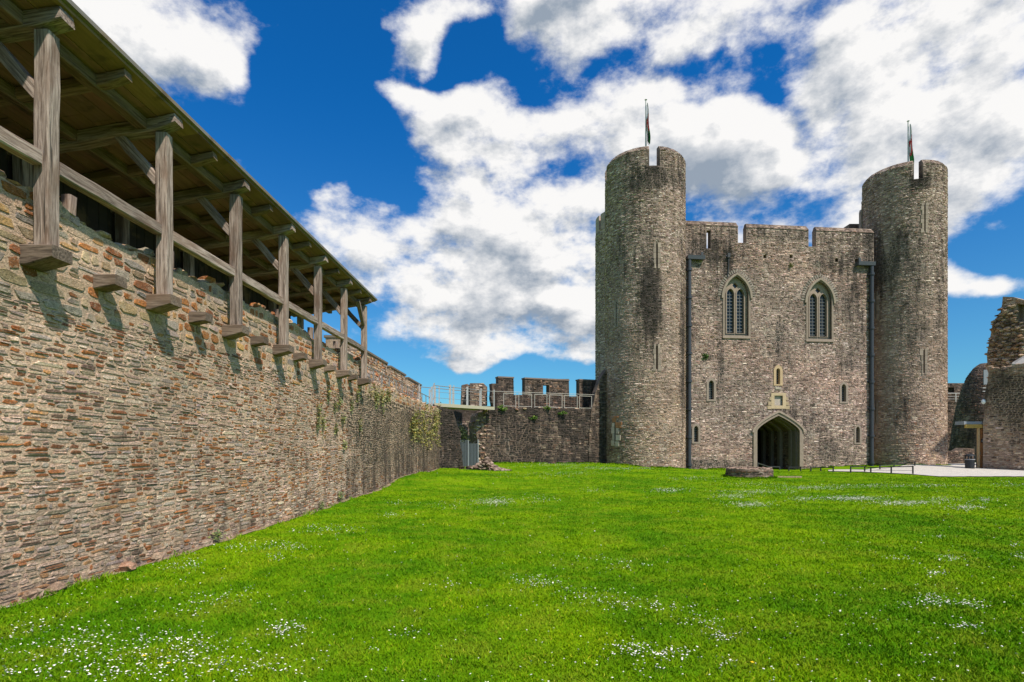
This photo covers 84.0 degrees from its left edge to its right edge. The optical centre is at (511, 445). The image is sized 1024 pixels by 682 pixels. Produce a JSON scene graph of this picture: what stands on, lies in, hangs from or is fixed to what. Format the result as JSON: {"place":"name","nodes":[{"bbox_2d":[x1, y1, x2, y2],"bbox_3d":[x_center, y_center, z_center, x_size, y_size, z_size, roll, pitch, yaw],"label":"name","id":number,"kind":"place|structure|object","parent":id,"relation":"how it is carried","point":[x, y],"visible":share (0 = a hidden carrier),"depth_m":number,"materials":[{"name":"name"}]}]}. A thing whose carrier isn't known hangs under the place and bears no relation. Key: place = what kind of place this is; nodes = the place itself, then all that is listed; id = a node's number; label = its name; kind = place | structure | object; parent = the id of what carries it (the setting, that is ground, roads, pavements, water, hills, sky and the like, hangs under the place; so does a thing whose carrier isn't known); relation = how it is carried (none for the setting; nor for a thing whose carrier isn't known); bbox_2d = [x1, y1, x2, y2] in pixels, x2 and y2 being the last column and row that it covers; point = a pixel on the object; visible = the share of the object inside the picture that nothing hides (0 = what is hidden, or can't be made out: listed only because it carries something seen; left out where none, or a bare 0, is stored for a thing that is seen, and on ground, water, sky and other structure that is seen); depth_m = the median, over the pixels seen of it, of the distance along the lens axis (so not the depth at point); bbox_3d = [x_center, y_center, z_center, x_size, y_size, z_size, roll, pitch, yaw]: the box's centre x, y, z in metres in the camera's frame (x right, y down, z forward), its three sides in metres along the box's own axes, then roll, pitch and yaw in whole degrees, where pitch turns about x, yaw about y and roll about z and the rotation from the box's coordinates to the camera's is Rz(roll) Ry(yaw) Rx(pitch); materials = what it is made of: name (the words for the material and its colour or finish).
{"place":"outdoors","nodes":[
{"label":"outdoors","id":0,"kind":"place"},
{"bbox_2d":[0,461,1023,681],"bbox_3d":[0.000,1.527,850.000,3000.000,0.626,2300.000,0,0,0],"label":"ground","id":1,"kind":"structure","parent":0,"point":[432,483],"depth_m":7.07,"materials":[{"name":"green plant"}]},
{"bbox_2d":[0,170,438,606],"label":"curtain wall","id":2,"kind":"structure","parent":1,"relation":"on","point":[134,432],"depth_m":7.68,"materials":[{"name":"brown stone"}]},
{"bbox_2d":[0,0,376,385],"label":"timber gallery","id":3,"kind":"object","parent":2,"relation":"on","point":[101,129],"visible":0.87,"depth_m":7.89,"materials":[{"name":"brown wood"}]},
{"bbox_2d":[316,404,321,425],"bbox_3d":[-4.736,-0.760,13.981,0.186,0.621,0.300,0,0,0],"label":"wall plant","id":4,"kind":"object","parent":2,"relation":"attached to","point":[319,413],"depth_m":13.99,"materials":[{"name":"green plant"}]},
{"bbox_2d":[316,415,321,431],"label":"wall plant","id":5,"kind":"object","parent":2,"relation":"attached to","point":[317,426],"depth_m":13.94,"materials":[{"name":"green plant"}]},
{"bbox_2d":[321,408,326,438],"bbox_3d":[-4.737,-0.639,14.328,0.225,0.927,0.286,0,0,0],"label":"wall plant","id":6,"kind":"object","parent":2,"relation":"attached to","point":[324,426],"depth_m":14.30,"materials":[{"name":"green plant"}]},
{"bbox_2d":[326,388,331,402],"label":"wall plant","id":7,"kind":"object","parent":2,"relation":"attached to","point":[328,391],"depth_m":14.66,"materials":[{"name":"green plant"}]},
{"bbox_2d":[333,393,338,412],"bbox_3d":[-4.701,-1.141,15.204,0.200,0.543,0.231,0,0,-16],"label":"wall plant","id":8,"kind":"object","parent":2,"relation":"attached to","point":[336,403],"depth_m":15.20,"materials":[{"name":"green plant"}]},
{"bbox_2d":[334,423,338,435],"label":"wall plant","id":9,"kind":"object","parent":2,"relation":"attached to","point":[336,430],"depth_m":15.25,"materials":[{"name":"green plant"}]},
{"bbox_2d":[341,413,345,424],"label":"wall plant","id":10,"kind":"object","parent":2,"relation":"attached to","point":[343,419],"depth_m":15.82,"materials":[{"name":"green plant"}]},
{"bbox_2d":[356,383,361,402],"bbox_3d":[-4.669,-1.602,17.228,0.237,0.601,0.184,0,0,-9],"label":"wall plant","id":11,"kind":"object","parent":2,"relation":"attached to","point":[357,394],"depth_m":17.23,"materials":[{"name":"green plant"}]},
{"bbox_2d":[358,415,362,433],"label":"wall plant","id":12,"kind":"object","parent":2,"relation":"attached to","point":[360,427],"depth_m":17.46,"materials":[{"name":"green plant"}]},
{"bbox_2d":[324,335,421,399],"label":"parapet","id":13,"kind":"structure","parent":2,"relation":"on","point":[377,363],"depth_m":28.63,"materials":[{"name":"stone"}]},
{"bbox_2d":[367,383,391,407],"bbox_3d":[-4.574,-1.779,19.880,0.359,1.016,3.410,0,0,0],"label":"ivy","id":14,"kind":"object","parent":2,"relation":"attached to","point":[382,397],"visible":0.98,"depth_m":19.64,"materials":[{"name":"green plant"}]},
{"bbox_2d":[367,366,429,403],"bbox_3d":[-4.910,-2.270,25.450,0.041,1.040,14.346,0,0,2],"label":"wall railing","id":15,"kind":"object","parent":2,"relation":"on","point":[396,383],"depth_m":24.25,"materials":[{"name":"metal"}]},
{"bbox_2d":[409,402,441,452],"bbox_3d":[-4.264,-1.049,28.773,0.473,2.965,8.776,0,0,2],"label":"ivy","id":16,"kind":"object","parent":2,"relation":"attached to","point":[416,433],"visible":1,"depth_m":28.08,"materials":[{"name":"green plant"}]},
{"bbox_2d":[1,468,438,607],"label":"soil strip","id":17,"kind":"object","parent":1,"relation":"on","point":[222,540],"visible":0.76,"depth_m":9.96,"materials":[{"name":"brown soil"}]},
{"bbox_2d":[208,529,225,542],"bbox_3d":[-4.860,1.486,9.376,0.244,0.280,0.362,0,0,0],"label":"weed","id":18,"kind":"object","parent":17,"relation":"on","point":[217,537],"visible":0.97,"depth_m":9.34,"materials":[{"name":"green plant"}]},
{"bbox_2d":[318,501,325,508],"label":"weed","id":19,"kind":"object","parent":17,"relation":"on","point":[322,505],"visible":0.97,"depth_m":14.09,"materials":[{"name":"green plant"}]},
{"bbox_2d":[435,405,462,467],"bbox_3d":[-4.110,-0.105,34.775,0.963,4.490,3.080,0,0,24],"label":"wall return","id":20,"kind":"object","parent":1,"relation":"on","point":[450,452],"depth_m":34.40,"materials":[{"name":"stone"}]},
{"bbox_2d":[419,383,494,410],"bbox_3d":[-3.651,-2.767,35.964,1.754,2.034,6.993,0,0,31],"label":"footbridge","id":21,"kind":"object","parent":20,"relation":"on","point":[460,407],"visible":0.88,"depth_m":35.74,"materials":[{"name":"metal"}]},
{"bbox_2d":[458,425,469,441],"bbox_3d":[-3.098,-0.848,36.090,1.070,1.434,0.717,0,0,28],"label":"shrub","id":22,"kind":"object","parent":20,"relation":"on","point":[464,435],"visible":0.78,"depth_m":36.07,"materials":[{"name":"green plant"}]},
{"bbox_2d":[460,440,478,466],"bbox_3d":[-2.841,0.650,36.965,1.571,2.100,0.124,0,0,-32],"label":"site fence","id":23,"kind":"object","parent":1,"relation":"on","point":[470,454],"visible":0.56,"depth_m":37.02,"materials":[{"name":"metal"}]},
{"bbox_2d":[449,406,490,442],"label":"wall","id":24,"kind":"structure","parent":1,"relation":"on","point":[462,417],"depth_m":43.27,"materials":[{"name":"stone"}]},
{"bbox_2d":[459,457,510,470],"bbox_3d":[-1.536,1.075,32.961,3.054,0.866,1.748,0,0,0],"label":"rubble heap","id":25,"kind":"object","parent":1,"relation":"on","point":[486,463],"visible":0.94,"depth_m":32.45,"materials":[{"name":"brown stone"}]},
{"bbox_2d":[0,462,1023,681],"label":"daisies","id":26,"kind":"object","parent":1,"relation":"on","point":[558,582],"visible":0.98,"depth_m":4.95,"materials":[{"name":"plant"}]},
{"bbox_2d":[468,407,590,463],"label":"curtain wall","id":27,"kind":"structure","parent":1,"relation":"on","point":[551,435],"depth_m":40.11,"materials":[{"name":"grey stone"}]},
{"bbox_2d":[461,384,469,404],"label":"merlon","id":28,"kind":"object","parent":27,"relation":"on","point":[463,397],"visible":0.47,"depth_m":41.62,"materials":[{"name":"brown stone"}]},
{"bbox_2d":[469,383,486,405],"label":"merlon","id":29,"kind":"object","parent":27,"relation":"on","point":[478,387],"visible":0.85,"depth_m":41.05,"materials":[{"name":"brown stone"}]},
{"bbox_2d":[497,404,507,410],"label":"wall plant","id":30,"kind":"object","parent":27,"relation":"attached to","point":[500,407],"depth_m":39.08,"materials":[{"name":"green plant"}]},
{"bbox_2d":[489,376,596,408],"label":"battlement","id":31,"kind":"object","parent":27,"relation":"on","point":[536,385],"visible":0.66,"depth_m":42.02,"materials":[{"name":"stone"}]},
{"bbox_2d":[495,391,592,408],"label":"wall railing","id":32,"kind":"object","parent":27,"relation":"on","point":[549,398],"depth_m":40.63,"materials":[{"name":"metal"}]},
{"bbox_2d":[588,370,606,462],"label":"buttress","id":33,"kind":"structure","parent":1,"relation":"on","point":[597,447],"depth_m":42.11,"materials":[{"name":"stone"}]},
{"bbox_2d":[725,467,773,477],"bbox_3d":[12.698,1.562,30.462,2.407,0.872,2.408,0,0,0],"label":"stone well","id":34,"kind":"object","parent":1,"relation":"on","point":[750,472],"visible":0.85,"depth_m":29.52,"materials":[{"name":"grey stone"}]},
{"bbox_2d":[757,463,779,469],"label":"handrail","id":35,"kind":"object","parent":1,"relation":"on","point":[768,466],"visible":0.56,"depth_m":42.43,"materials":[{"name":"black metal"}]},
{"bbox_2d":[595,146,947,469],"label":"gatehouse","id":36,"kind":"object","parent":1,"relation":"on","point":[829,348],"visible":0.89,"depth_m":42.53,"materials":[{"name":"stone"}]},
{"bbox_2d":[645,99,650,145],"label":"flagpole","id":37,"kind":"object","parent":36,"relation":"attached to","point":[647,134],"visible":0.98,"depth_m":42.74,"materials":[{"name":"metal"}]},
{"bbox_2d":[692,424,699,442],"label":"small window","id":38,"kind":"structure","parent":36,"relation":"in","point":[696,428],"depth_m":42.04,"materials":[{"name":"stone"}]},
{"bbox_2d":[701,353,709,359],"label":"wall plant","id":39,"kind":"object","parent":36,"relation":"attached to","point":[705,355],"depth_m":42.04,"materials":[{"name":"green plant"}]},
{"bbox_2d":[706,377,715,400],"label":"small window","id":40,"kind":"structure","parent":36,"relation":"in","point":[711,383],"depth_m":42.16,"materials":[{"name":"stone"}]},
{"bbox_2d":[718,269,754,338],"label":"window","id":41,"kind":"structure","parent":36,"relation":"in","point":[733,293],"depth_m":42.57,"materials":[{"name":"stone"}]},
{"bbox_2d":[773,365,782,388],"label":"small window","id":42,"kind":"structure","parent":36,"relation":"in","point":[778,371],"depth_m":42.69,"materials":[{"name":"stone"}]},
{"bbox_2d":[801,274,837,341],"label":"window","id":43,"kind":"structure","parent":36,"relation":"in","point":[818,324],"depth_m":43.24,"materials":[{"name":"stone"}]},
{"bbox_2d":[839,382,847,402],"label":"small window","id":44,"kind":"structure","parent":36,"relation":"in","point":[843,393],"depth_m":43.23,"materials":[{"name":"stone"}]},
{"bbox_2d":[854,424,861,443],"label":"small window","id":45,"kind":"structure","parent":36,"relation":"in","point":[857,429],"depth_m":43.35,"materials":[{"name":"stone"}]},
{"bbox_2d":[907,120,913,161],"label":"flagpole","id":46,"kind":"object","parent":36,"relation":"attached to","point":[910,155],"visible":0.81,"depth_m":45.31,"materials":[{"name":"metal"}]},
{"bbox_2d":[788,467,833,471],"bbox_3d":[19.715,1.597,37.494,1.348,0.533,3.870,0,0,-10],"label":"rail fence","id":47,"kind":"object","parent":1,"relation":"on","point":[812,467],"visible":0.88,"depth_m":37.54,"materials":[{"name":"black metal"}]},
{"bbox_2d":[850,466,913,474],"bbox_3d":[21.924,1.475,33.870,1.812,0.608,2.783,0,0,-30],"label":"rail fence","id":48,"kind":"object","parent":1,"relation":"on","point":[864,469],"visible":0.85,"depth_m":33.81,"materials":[{"name":"black metal"}]},
{"bbox_2d":[879,461,915,468],"bbox_3d":[26.410,1.399,38.834,4.894,0.611,0.799,0,0,-39],"label":"rail fence","id":49,"kind":"object","parent":1,"relation":"on","point":[914,462],"visible":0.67,"depth_m":39.77,"materials":[{"name":"black metal"}]},
{"bbox_2d":[947,383,963,449],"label":"curtain wall","id":50,"kind":"structure","parent":1,"relation":"on","point":[954,388],"depth_m":58.13,"materials":[{"name":"brown stone"}]},
{"bbox_2d":[948,393,959,401],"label":"wall railing","id":51,"kind":"object","parent":50,"relation":"on","point":[955,396],"depth_m":57.54,"materials":[{"name":"metal"}]},
{"bbox_2d":[947,448,974,463],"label":"wall","id":52,"kind":"structure","parent":1,"relation":"on","point":[955,455],"depth_m":47.00,"materials":[{"name":"brown stone"}]},
{"bbox_2d":[948,363,987,461],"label":"round tower","id":53,"kind":"structure","parent":1,"relation":"on","point":[969,406],"depth_m":53.41,"materials":[{"name":"stone"}]},
{"bbox_2d":[955,421,982,467],"bbox_3d":[31.150,0.027,38.500,1.724,3.347,0.800,0,0,0],"label":"porch","id":54,"kind":"object","parent":1,"relation":"on","point":[978,425],"visible":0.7,"depth_m":38.21,"materials":[{"name":"wood"}]},
{"bbox_2d":[980,429,982,467],"bbox_3d":[31.698,0.224,38.277,0.586,2.712,0.086,0,0,0],"label":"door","id":55,"kind":"structure","parent":54,"relation":"in","point":[981,430],"depth_m":38.26,"materials":[{"name":"wood"}]},
{"bbox_2d":[983,363,1023,469],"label":"ruined wall","id":56,"kind":"structure","parent":1,"relation":"on","point":[1003,434],"depth_m":36.89,"materials":[{"name":"grey stone"}]},
{"bbox_2d":[984,297,1023,377],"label":"ruined tower","id":57,"kind":"structure","parent":1,"relation":"on","point":[1005,347],"depth_m":42.63,"materials":[{"name":"stone"}]},
{"bbox_2d":[72,0,1023,405],"label":"sky","id":58,"kind":"structure","parent":0,"point":[453,157],"materials":[{"name":"blue"}]},
{"bbox_2d":[828,463,1023,475],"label":"gravel path","id":59,"kind":"structure","parent":0,"point":[958,469],"depth_m":35.44,"materials":[{"name":"white gravel"}]},
{"bbox_2d":[964,454,974,468],"bbox_3d":[30.095,1.024,37.400,0.600,1.000,0.600,0,0,0],"label":"litter bin","id":60,"kind":"object","parent":59,"relation":"on","point":[970,463],"visible":0.96,"depth_m":37.21,"materials":[{"name":"black metal"}]}
]}

